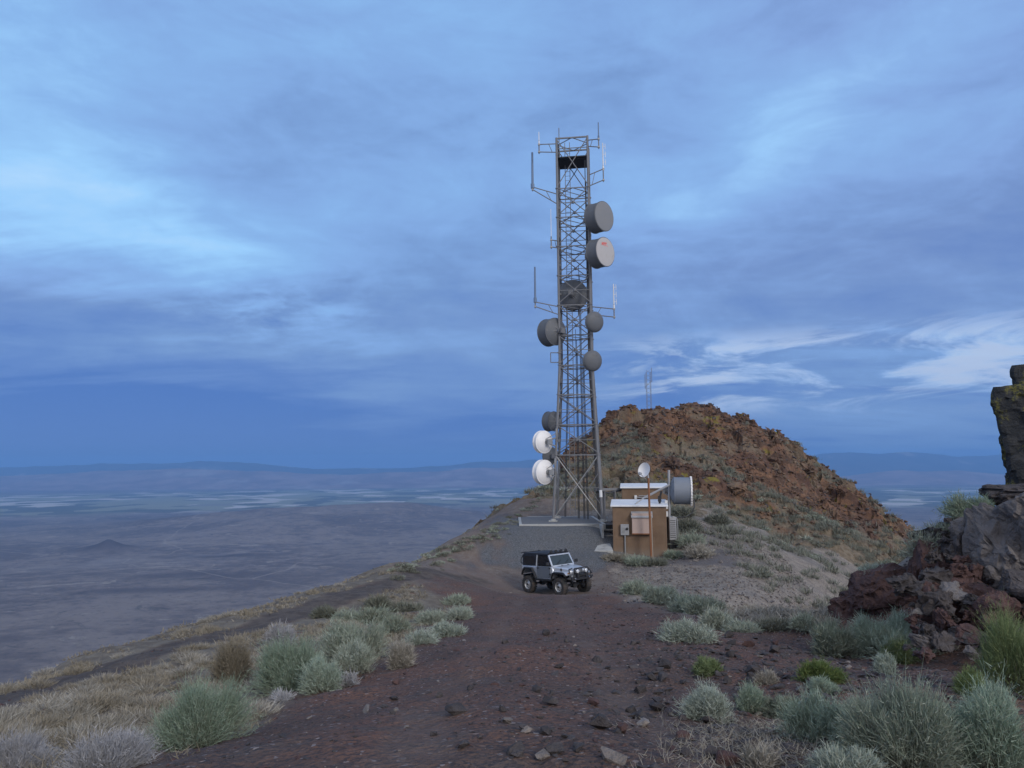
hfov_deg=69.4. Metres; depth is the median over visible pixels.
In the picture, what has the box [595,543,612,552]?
concrete slab
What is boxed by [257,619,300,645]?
dead shrub
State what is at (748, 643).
stone
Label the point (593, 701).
stone
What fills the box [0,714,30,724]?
grass tussock
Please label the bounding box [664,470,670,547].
steel pole
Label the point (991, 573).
boulder
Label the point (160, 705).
grass tussock
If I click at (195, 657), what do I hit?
grass tussock
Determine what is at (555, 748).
stone
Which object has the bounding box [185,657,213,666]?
grass tussock
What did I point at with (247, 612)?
dry grass
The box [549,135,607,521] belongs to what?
lattice tower
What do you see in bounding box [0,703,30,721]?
grass tussock
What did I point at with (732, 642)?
stone
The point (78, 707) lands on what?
grass tussock
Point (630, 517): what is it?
equipment shelter
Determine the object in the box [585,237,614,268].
microwave dish
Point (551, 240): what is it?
bracket
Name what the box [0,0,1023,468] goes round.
sky
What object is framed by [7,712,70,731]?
grass tussock
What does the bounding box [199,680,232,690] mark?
grass tussock
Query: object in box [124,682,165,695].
grass tussock
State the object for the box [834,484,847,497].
crag
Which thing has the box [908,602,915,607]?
boulder
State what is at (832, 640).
shrub
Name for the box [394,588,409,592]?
grass tussock
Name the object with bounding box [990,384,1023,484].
rock pillar
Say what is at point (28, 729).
grass tussock
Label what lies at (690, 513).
cable
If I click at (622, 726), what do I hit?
stone
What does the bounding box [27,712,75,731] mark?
grass tussock
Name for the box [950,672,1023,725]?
shrub
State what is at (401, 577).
shrub
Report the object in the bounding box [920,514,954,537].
shrub
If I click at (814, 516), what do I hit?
shrub
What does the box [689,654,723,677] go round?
shrub
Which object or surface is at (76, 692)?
grass tussock
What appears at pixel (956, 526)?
boulder
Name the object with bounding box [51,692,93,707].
grass tussock
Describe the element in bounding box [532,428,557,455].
microwave dish
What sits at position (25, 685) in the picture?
grass tussock
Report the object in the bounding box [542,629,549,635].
stone
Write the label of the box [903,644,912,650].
boulder
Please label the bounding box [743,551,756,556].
shrub
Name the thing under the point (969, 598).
boulder
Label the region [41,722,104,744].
grass tussock
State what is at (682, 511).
shrub
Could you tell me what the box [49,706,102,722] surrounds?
grass tussock
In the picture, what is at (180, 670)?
grass tussock
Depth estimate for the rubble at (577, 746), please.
7.77 m
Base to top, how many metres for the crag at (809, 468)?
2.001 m
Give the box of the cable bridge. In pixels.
[594,488,621,519]
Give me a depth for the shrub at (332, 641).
12.31 m
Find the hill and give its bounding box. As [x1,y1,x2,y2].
[467,402,913,567]
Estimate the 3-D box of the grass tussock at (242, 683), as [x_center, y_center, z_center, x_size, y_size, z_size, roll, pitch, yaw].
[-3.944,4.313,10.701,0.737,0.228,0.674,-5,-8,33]
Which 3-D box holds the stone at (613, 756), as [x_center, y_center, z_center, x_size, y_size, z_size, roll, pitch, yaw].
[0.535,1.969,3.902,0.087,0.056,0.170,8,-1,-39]
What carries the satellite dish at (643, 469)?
attached to the rusty pole at (650, 528)
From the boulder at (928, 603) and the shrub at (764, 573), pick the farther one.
the shrub at (764, 573)
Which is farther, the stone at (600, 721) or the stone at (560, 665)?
the stone at (560, 665)
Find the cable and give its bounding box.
[676,500,694,517]
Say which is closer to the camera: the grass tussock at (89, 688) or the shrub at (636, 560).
the grass tussock at (89, 688)
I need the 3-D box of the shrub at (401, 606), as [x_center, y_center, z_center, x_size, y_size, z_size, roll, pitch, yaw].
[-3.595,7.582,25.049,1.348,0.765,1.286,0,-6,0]
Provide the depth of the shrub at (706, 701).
6.10 m
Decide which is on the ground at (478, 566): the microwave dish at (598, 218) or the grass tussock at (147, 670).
the grass tussock at (147, 670)
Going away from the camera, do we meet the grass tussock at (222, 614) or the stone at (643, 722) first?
the stone at (643, 722)
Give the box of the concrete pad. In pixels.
[518,516,605,528]
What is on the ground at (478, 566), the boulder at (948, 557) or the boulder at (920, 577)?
the boulder at (948, 557)
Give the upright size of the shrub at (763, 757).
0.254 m
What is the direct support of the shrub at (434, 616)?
on the ground at (478, 566)
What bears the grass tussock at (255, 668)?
on the ground at (478, 566)
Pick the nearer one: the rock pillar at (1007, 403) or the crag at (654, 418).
the rock pillar at (1007, 403)
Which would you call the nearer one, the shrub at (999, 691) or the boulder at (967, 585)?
the shrub at (999, 691)
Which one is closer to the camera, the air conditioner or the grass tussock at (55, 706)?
the grass tussock at (55, 706)
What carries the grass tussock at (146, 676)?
on the ground at (478, 566)
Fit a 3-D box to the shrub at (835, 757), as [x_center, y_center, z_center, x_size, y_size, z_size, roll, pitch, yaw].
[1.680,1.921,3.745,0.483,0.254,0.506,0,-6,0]
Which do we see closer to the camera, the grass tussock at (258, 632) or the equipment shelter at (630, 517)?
the grass tussock at (258, 632)
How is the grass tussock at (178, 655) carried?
on the ground at (478, 566)
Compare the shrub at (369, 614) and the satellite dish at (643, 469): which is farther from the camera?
the satellite dish at (643, 469)
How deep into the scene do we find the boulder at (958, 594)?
11.50 m
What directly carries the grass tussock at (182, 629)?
on the ground at (478, 566)
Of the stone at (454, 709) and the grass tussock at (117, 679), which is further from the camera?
the grass tussock at (117, 679)
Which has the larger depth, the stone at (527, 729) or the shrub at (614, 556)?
the shrub at (614, 556)
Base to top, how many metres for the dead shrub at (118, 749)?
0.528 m
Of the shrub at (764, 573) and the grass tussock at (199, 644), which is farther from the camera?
the shrub at (764, 573)
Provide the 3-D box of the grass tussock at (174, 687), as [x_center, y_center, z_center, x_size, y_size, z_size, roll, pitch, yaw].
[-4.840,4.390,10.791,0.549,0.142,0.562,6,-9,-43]
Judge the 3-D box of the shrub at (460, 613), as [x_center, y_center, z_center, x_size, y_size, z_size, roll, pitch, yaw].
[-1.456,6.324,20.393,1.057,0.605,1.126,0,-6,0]
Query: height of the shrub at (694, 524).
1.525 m
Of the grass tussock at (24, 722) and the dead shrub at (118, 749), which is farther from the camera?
the grass tussock at (24, 722)
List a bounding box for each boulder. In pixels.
[827,595,864,619]
[838,563,906,615]
[885,575,916,592]
[893,572,936,596]
[902,581,931,602]
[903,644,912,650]
[904,538,949,603]
[904,615,917,624]
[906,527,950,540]
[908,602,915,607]
[908,634,934,649]
[909,624,919,633]
[910,608,923,614]
[913,613,924,618]
[913,646,931,664]
[915,590,955,616]
[918,567,932,580]
[918,623,937,636]
[920,566,952,584]
[921,577,995,626]
[924,548,942,563]
[927,630,955,652]
[931,589,953,603]
[932,607,955,630]
[936,535,952,543]
[939,581,967,602]
[940,530,963,563]
[943,517,952,522]
[943,553,954,560]
[947,517,963,535]
[947,626,981,644]
[948,563,974,577]
[951,615,959,622]
[952,555,971,563]
[955,623,981,645]
[958,593,977,609]
[958,645,981,659]
[961,609,976,620]
[962,503,1023,582]
[963,561,976,566]
[963,581,1021,631]
[967,563,983,579]
[975,619,981,627]
[977,634,987,654]
[978,483,1023,505]
[982,565,1000,581]
[986,569,1023,603]
[991,581,999,588]
[992,492,1023,548]
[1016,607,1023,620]
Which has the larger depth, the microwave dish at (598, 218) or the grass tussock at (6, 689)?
the microwave dish at (598, 218)
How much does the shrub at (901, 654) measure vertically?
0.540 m
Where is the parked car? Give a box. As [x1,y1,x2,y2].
[521,548,592,594]
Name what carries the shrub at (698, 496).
on the hill
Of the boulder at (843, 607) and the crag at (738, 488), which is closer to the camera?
the boulder at (843, 607)
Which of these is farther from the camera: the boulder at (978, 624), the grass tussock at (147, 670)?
the grass tussock at (147, 670)
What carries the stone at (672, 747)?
on the ground at (478, 566)
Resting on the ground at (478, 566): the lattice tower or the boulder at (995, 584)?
the boulder at (995, 584)
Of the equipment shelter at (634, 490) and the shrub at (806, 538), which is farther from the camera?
the shrub at (806, 538)
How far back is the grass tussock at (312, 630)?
19.34 m
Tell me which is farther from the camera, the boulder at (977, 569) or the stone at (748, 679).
the boulder at (977, 569)
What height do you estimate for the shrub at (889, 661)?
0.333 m
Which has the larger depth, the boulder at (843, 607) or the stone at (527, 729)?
the boulder at (843, 607)
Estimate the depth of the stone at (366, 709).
6.50 m
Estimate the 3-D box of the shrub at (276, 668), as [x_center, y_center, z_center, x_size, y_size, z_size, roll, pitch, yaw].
[-2.992,3.738,9.925,1.255,1.053,1.208,0,-6,0]
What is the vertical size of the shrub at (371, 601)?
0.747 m
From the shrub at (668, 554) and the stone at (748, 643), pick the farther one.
the shrub at (668, 554)
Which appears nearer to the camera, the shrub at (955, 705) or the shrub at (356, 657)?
the shrub at (955, 705)
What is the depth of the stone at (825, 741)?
4.40 m
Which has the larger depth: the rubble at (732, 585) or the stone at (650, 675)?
the rubble at (732, 585)
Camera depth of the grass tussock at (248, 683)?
10.44 m
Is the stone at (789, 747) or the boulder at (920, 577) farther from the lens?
the boulder at (920, 577)
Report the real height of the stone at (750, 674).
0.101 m
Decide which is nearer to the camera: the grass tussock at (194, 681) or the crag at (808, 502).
the grass tussock at (194, 681)
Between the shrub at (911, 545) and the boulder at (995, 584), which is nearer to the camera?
the boulder at (995, 584)
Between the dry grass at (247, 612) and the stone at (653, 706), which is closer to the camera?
the stone at (653, 706)
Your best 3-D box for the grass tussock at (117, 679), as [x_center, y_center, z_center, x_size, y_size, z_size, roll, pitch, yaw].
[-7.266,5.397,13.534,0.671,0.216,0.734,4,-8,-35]
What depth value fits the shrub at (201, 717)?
6.15 m
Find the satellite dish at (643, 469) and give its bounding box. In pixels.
[638,463,649,478]
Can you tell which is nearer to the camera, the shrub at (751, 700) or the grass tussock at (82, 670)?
the shrub at (751, 700)
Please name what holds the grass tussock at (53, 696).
on the ground at (478, 566)
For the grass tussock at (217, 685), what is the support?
on the ground at (478, 566)
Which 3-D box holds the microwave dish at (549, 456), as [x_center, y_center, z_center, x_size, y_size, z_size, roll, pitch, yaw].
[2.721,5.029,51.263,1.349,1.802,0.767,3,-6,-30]
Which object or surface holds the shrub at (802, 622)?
on the ground at (478, 566)
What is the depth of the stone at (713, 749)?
4.17 m
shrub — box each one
[0,717,68,767]
[52,719,171,767]
[132,668,266,753]
[195,624,260,686]
[246,626,326,697]
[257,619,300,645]
[268,686,297,702]
[295,649,344,695]
[308,603,338,618]
[313,611,392,665]
[328,605,359,621]
[331,632,378,675]
[338,667,362,687]
[354,602,398,623]
[363,592,392,608]
[378,612,416,634]
[383,632,418,669]
[387,600,424,612]
[389,573,404,580]
[400,626,442,645]
[412,607,447,624]
[425,618,467,638]
[430,560,443,565]
[440,592,470,605]
[444,603,476,620]
[453,540,463,543]
[523,488,539,493]
[599,552,630,563]
[618,576,654,594]
[619,464,633,470]
[621,553,648,566]
[640,582,682,606]
[641,556,669,566]
[653,614,724,644]
[663,549,685,559]
[665,588,703,611]
[671,504,697,518]
[671,677,736,724]
[674,529,707,548]
[676,513,704,531]
[679,592,731,614]
[682,540,717,559]
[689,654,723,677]
[693,493,705,499]
[695,605,733,629]
[701,512,732,525]
[706,530,718,534]
[718,617,764,632]
[720,525,743,534]
[726,508,735,513]
[732,678,769,716]
[733,734,784,767]
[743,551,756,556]
[751,666,779,685]
[753,614,792,632]
[756,690,800,719]
[759,568,775,577]
[765,680,850,747]
[787,604,818,633]
[790,513,806,518]
[790,655,852,684]
[794,505,812,510]
[799,736,889,767]
[801,534,812,540]
[803,514,820,518]
[803,609,867,658]
[804,674,846,695]
[809,556,829,562]
[810,598,829,607]
[811,539,832,547]
[817,652,979,767]
[830,568,841,574]
[841,692,881,716]
[845,602,943,662]
[856,560,894,571]
[869,649,901,674]
[878,558,897,563]
[879,638,920,664]
[897,524,941,557]
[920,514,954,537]
[932,488,994,519]
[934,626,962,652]
[935,695,971,720]
[940,656,1023,767]
[949,663,989,698]
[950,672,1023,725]
[965,584,1023,696]
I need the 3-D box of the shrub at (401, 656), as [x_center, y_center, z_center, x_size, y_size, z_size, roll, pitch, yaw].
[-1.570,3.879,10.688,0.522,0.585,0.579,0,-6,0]
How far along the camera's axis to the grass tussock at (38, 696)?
11.20 m
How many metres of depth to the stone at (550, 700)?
5.63 m
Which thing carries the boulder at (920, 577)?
on the boulder at (967, 585)
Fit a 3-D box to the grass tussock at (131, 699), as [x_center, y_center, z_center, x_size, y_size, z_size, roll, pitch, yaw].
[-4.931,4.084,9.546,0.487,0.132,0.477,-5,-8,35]
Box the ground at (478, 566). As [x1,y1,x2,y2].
[0,498,1023,767]
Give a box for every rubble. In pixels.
[509,622,1023,767]
[536,402,910,554]
[591,520,820,610]
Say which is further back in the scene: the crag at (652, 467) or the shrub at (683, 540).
the crag at (652, 467)
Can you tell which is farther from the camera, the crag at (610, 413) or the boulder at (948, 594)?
the crag at (610, 413)
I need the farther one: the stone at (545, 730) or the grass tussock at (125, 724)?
the grass tussock at (125, 724)
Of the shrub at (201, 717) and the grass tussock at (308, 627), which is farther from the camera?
the grass tussock at (308, 627)
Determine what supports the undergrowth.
on the hill
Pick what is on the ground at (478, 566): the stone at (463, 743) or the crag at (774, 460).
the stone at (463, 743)
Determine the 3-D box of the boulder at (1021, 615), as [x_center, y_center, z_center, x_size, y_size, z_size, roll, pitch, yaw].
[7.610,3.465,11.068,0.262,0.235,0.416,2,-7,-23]
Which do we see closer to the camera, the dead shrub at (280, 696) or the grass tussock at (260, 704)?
the grass tussock at (260, 704)
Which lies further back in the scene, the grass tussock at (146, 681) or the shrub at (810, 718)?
the grass tussock at (146, 681)
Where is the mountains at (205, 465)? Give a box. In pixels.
[0,459,557,475]
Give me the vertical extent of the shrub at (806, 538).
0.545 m
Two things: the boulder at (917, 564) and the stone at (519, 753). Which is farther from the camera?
the boulder at (917, 564)
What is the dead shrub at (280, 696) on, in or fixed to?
on the ground at (478, 566)
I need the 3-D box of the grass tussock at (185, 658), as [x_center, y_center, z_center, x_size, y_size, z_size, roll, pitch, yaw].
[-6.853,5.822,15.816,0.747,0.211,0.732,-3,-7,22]
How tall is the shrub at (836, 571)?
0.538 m
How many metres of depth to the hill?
68.16 m
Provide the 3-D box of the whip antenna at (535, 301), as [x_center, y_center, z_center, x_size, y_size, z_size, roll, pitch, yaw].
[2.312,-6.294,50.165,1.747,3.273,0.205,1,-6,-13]
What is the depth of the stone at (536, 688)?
6.64 m
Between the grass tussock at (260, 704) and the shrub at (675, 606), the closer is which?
the grass tussock at (260, 704)
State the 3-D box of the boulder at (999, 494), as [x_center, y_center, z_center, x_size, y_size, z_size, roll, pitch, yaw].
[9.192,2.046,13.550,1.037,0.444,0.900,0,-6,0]
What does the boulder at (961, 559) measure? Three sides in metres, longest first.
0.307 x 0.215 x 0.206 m
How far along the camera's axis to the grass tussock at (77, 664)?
18.02 m
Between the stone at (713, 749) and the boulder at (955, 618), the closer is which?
the stone at (713, 749)
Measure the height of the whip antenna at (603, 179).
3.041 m
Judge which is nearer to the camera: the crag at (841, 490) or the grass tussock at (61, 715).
the grass tussock at (61, 715)
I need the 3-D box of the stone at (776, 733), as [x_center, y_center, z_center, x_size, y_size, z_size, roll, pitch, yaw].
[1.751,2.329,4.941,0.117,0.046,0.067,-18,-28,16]
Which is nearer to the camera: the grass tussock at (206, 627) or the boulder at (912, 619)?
the boulder at (912, 619)
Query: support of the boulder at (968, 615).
on the boulder at (1012, 602)
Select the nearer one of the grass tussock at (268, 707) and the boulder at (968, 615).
the grass tussock at (268, 707)
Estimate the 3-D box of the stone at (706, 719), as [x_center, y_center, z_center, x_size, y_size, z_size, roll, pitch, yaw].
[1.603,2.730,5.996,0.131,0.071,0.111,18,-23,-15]
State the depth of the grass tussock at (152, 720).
8.33 m
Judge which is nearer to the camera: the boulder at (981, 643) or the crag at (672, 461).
the boulder at (981, 643)
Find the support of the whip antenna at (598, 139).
attached to the lattice tower
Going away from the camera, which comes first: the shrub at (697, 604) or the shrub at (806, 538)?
the shrub at (697, 604)
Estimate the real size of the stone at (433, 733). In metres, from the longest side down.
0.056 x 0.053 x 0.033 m
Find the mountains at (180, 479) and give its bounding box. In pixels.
[0,467,553,490]
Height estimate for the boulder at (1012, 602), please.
0.801 m
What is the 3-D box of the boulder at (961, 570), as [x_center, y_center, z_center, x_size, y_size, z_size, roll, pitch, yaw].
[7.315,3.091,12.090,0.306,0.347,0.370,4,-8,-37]
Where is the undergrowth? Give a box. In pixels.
[486,418,918,603]
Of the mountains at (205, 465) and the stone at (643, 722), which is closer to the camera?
the stone at (643, 722)
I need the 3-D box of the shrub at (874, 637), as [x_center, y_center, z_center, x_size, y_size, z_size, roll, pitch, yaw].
[6.272,4.130,12.158,1.466,1.027,1.672,0,-6,0]
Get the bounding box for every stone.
[363,704,368,712]
[390,696,398,699]
[430,731,437,735]
[435,692,442,697]
[445,702,466,715]
[458,740,469,747]
[467,685,473,690]
[498,705,506,711]
[502,717,512,723]
[506,741,525,755]
[510,749,523,757]
[521,726,532,732]
[531,684,541,692]
[535,749,549,759]
[540,726,550,734]
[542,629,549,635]
[542,696,558,704]
[544,742,564,755]
[554,663,563,668]
[587,697,599,705]
[589,713,612,728]
[591,656,601,662]
[601,746,627,765]
[617,722,627,733]
[625,705,636,712]
[634,684,646,693]
[634,710,647,719]
[636,717,649,726]
[646,672,655,679]
[648,702,665,710]
[658,659,671,668]
[658,671,667,681]
[660,742,670,749]
[669,745,676,752]
[675,730,689,738]
[678,714,686,719]
[679,747,689,755]
[700,716,716,723]
[703,745,717,758]
[716,750,741,765]
[723,676,731,683]
[724,631,733,637]
[725,650,734,657]
[727,640,735,644]
[737,737,763,751]
[742,640,754,646]
[745,665,759,673]
[746,672,755,679]
[746,676,754,682]
[753,711,763,715]
[765,729,781,735]
[769,645,780,652]
[772,639,778,644]
[780,743,802,753]
[795,686,806,693]
[818,737,833,747]
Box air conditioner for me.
[666,516,678,547]
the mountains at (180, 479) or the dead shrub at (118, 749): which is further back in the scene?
the mountains at (180, 479)
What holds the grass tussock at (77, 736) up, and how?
on the ground at (478, 566)
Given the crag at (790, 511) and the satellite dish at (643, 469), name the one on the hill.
the crag at (790, 511)
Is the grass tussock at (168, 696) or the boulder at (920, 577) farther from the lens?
the boulder at (920, 577)
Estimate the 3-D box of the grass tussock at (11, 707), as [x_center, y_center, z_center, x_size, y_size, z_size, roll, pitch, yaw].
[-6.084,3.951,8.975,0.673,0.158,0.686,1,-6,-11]
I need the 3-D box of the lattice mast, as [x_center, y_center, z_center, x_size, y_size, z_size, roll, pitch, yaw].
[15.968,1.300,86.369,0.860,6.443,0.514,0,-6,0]
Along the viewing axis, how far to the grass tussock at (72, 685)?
12.82 m
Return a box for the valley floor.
[0,484,1004,684]
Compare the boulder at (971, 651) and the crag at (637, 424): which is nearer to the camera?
the boulder at (971, 651)
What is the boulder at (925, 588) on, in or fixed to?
on the ground at (478, 566)
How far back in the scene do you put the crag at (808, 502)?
64.30 m
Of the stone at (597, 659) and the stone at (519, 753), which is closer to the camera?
the stone at (519, 753)
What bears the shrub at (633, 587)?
on the ground at (478, 566)
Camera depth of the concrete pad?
47.92 m
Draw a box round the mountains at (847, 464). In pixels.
[812,452,1006,476]
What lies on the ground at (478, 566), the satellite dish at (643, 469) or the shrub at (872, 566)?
the shrub at (872, 566)
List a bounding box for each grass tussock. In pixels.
[0,681,22,686]
[0,684,19,694]
[0,702,38,714]
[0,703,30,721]
[0,706,32,728]
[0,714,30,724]
[0,715,39,741]
[0,716,44,730]
[0,722,57,743]
[5,706,54,724]
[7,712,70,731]
[10,721,55,734]
[15,697,73,718]
[18,676,59,688]
[18,689,59,702]
[24,691,74,703]
[24,728,77,746]
[27,666,56,678]
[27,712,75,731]
[32,710,89,721]
[39,699,103,718]
[39,714,88,727]
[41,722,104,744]
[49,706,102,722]
[49,711,109,731]
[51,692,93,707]
[52,726,119,746]
[56,663,93,675]
[56,680,80,689]
[56,717,126,737]
[63,679,109,696]
[64,689,129,711]
[64,719,108,729]
[65,683,104,696]
[67,659,92,668]
[68,710,143,728]
[71,678,99,686]
[73,713,142,732]
[81,670,120,684]
[85,688,139,709]
[95,673,132,684]
[95,677,130,690]
[100,687,129,693]
[100,702,149,722]
[109,651,130,658]
[111,697,152,711]
[113,690,174,712]
[113,694,148,708]
[121,675,174,690]
[121,705,162,725]
[122,724,146,734]
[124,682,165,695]
[131,671,159,681]
[136,712,165,726]
[137,666,163,675]
[138,697,175,713]
[138,722,164,747]
[140,712,166,725]
[147,670,174,680]
[154,662,171,668]
[157,691,183,701]
[162,680,196,690]
[163,672,186,680]
[167,663,202,675]
[168,649,203,660]
[172,627,190,633]
[174,643,208,652]
[175,651,210,663]
[176,669,193,675]
[177,672,215,689]
[183,655,207,664]
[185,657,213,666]
[188,641,214,648]
[196,624,221,631]
[197,615,214,622]
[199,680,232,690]
[202,679,236,691]
[217,611,239,617]
[220,675,255,690]
[236,676,268,692]
[238,697,274,711]
[238,699,285,721]
[243,708,272,720]
[249,663,260,671]
[250,626,269,636]
[250,653,265,663]
[267,622,287,628]
[299,625,319,629]
[306,626,321,633]
[312,620,328,626]
[326,617,346,623]
[338,618,362,626]
[390,630,413,635]
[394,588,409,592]
[403,588,417,592]
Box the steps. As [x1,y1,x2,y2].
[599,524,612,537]
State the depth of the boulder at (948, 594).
11.32 m
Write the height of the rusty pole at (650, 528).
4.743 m
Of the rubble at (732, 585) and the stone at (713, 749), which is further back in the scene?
the rubble at (732, 585)
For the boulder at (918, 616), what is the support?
on the ground at (478, 566)
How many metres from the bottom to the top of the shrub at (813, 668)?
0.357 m
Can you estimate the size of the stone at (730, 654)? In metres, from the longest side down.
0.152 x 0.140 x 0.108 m
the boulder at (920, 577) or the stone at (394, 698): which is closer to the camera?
the stone at (394, 698)
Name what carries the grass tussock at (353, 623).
on the ground at (478, 566)
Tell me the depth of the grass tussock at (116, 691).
10.90 m
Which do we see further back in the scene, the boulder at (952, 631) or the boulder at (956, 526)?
the boulder at (956, 526)
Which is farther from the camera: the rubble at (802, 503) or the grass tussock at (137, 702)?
the rubble at (802, 503)
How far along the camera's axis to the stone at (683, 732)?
4.87 m
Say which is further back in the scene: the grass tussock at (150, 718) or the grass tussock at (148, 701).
the grass tussock at (148, 701)
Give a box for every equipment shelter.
[610,484,670,556]
[620,483,667,510]
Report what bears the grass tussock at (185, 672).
on the ground at (478, 566)
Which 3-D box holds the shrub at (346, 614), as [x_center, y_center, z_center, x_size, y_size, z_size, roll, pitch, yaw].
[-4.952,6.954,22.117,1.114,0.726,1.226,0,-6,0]
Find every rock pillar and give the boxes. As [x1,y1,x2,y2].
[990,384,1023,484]
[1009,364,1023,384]
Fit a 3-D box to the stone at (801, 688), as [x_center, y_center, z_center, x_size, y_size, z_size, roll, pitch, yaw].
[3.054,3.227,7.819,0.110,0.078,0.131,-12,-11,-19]
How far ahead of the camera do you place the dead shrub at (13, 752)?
5.25 m
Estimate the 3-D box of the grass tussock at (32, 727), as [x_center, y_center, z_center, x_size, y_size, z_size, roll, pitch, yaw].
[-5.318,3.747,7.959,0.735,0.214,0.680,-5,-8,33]
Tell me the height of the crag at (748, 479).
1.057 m
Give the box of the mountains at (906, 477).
[840,470,1004,484]
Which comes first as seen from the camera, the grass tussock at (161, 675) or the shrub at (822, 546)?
the grass tussock at (161, 675)
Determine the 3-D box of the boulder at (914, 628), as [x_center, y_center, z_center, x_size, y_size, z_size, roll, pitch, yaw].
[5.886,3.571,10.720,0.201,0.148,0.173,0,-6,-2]
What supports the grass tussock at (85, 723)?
on the ground at (478, 566)
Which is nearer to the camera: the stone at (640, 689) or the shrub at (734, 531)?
the stone at (640, 689)
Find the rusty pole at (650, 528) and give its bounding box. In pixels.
[647,478,652,557]
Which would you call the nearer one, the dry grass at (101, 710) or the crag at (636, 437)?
the dry grass at (101, 710)
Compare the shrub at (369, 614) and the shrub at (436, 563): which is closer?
the shrub at (369, 614)
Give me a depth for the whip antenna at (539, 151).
50.61 m
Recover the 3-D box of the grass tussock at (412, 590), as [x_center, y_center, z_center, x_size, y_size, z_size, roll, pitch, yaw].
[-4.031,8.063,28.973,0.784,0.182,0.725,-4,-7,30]
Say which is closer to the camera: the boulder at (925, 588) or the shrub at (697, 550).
the boulder at (925, 588)
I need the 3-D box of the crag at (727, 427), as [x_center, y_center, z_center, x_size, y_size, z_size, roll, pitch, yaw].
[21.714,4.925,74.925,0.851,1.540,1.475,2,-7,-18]
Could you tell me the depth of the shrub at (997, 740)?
3.90 m
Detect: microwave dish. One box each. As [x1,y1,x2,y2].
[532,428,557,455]
[532,458,555,484]
[537,318,565,346]
[542,411,561,436]
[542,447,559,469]
[560,280,586,314]
[583,201,613,233]
[583,350,601,371]
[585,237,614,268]
[585,311,602,332]
[663,476,692,505]
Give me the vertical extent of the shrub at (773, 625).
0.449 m
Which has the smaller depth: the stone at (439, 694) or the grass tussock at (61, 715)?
the stone at (439, 694)
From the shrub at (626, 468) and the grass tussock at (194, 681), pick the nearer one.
the grass tussock at (194, 681)
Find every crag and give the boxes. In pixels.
[602,419,614,429]
[605,410,613,416]
[625,435,639,441]
[632,420,641,427]
[637,426,648,437]
[643,460,663,471]
[649,416,667,424]
[664,455,680,470]
[707,486,718,492]
[724,425,732,431]
[727,482,746,495]
[743,476,751,481]
[767,452,781,469]
[787,507,799,516]
[799,461,817,476]
[801,499,815,506]
[826,508,844,521]
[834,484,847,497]
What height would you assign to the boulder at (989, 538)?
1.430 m
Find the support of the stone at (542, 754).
on the ground at (478, 566)
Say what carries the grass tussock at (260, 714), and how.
on the ground at (478, 566)
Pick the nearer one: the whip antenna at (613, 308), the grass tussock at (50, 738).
the grass tussock at (50, 738)
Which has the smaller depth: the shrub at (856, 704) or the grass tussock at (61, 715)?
the shrub at (856, 704)
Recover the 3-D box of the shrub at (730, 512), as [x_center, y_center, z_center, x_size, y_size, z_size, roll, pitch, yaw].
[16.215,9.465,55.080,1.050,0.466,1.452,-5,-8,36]
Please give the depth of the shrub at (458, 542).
42.41 m
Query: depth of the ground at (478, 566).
10.08 m
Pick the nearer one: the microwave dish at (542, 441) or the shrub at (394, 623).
the shrub at (394, 623)
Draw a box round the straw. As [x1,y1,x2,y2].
[612,689,953,767]
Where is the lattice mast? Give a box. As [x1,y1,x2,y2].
[646,368,651,408]
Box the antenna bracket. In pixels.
[550,352,560,362]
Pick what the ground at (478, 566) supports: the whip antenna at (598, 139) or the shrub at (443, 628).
the shrub at (443, 628)
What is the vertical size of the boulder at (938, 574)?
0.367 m
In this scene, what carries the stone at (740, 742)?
on the ground at (478, 566)
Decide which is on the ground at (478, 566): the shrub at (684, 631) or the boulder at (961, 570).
the shrub at (684, 631)
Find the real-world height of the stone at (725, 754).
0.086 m
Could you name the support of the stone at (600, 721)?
on the ground at (478, 566)
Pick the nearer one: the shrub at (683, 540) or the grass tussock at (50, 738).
the grass tussock at (50, 738)
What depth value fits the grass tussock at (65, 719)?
8.65 m
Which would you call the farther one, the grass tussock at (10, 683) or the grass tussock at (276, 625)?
the grass tussock at (276, 625)
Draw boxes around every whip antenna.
[531,152,555,203]
[534,267,557,314]
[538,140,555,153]
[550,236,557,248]
[588,122,599,148]
[589,143,605,185]
[592,284,616,318]
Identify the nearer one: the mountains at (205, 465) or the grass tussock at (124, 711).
the grass tussock at (124, 711)
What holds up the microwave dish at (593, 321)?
attached to the lattice tower
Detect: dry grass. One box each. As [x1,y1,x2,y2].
[0,525,477,694]
[0,650,385,767]
[697,601,843,625]
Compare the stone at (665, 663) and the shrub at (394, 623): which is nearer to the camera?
the stone at (665, 663)
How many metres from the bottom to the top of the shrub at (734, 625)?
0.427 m
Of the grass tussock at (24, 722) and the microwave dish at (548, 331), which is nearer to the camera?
the grass tussock at (24, 722)

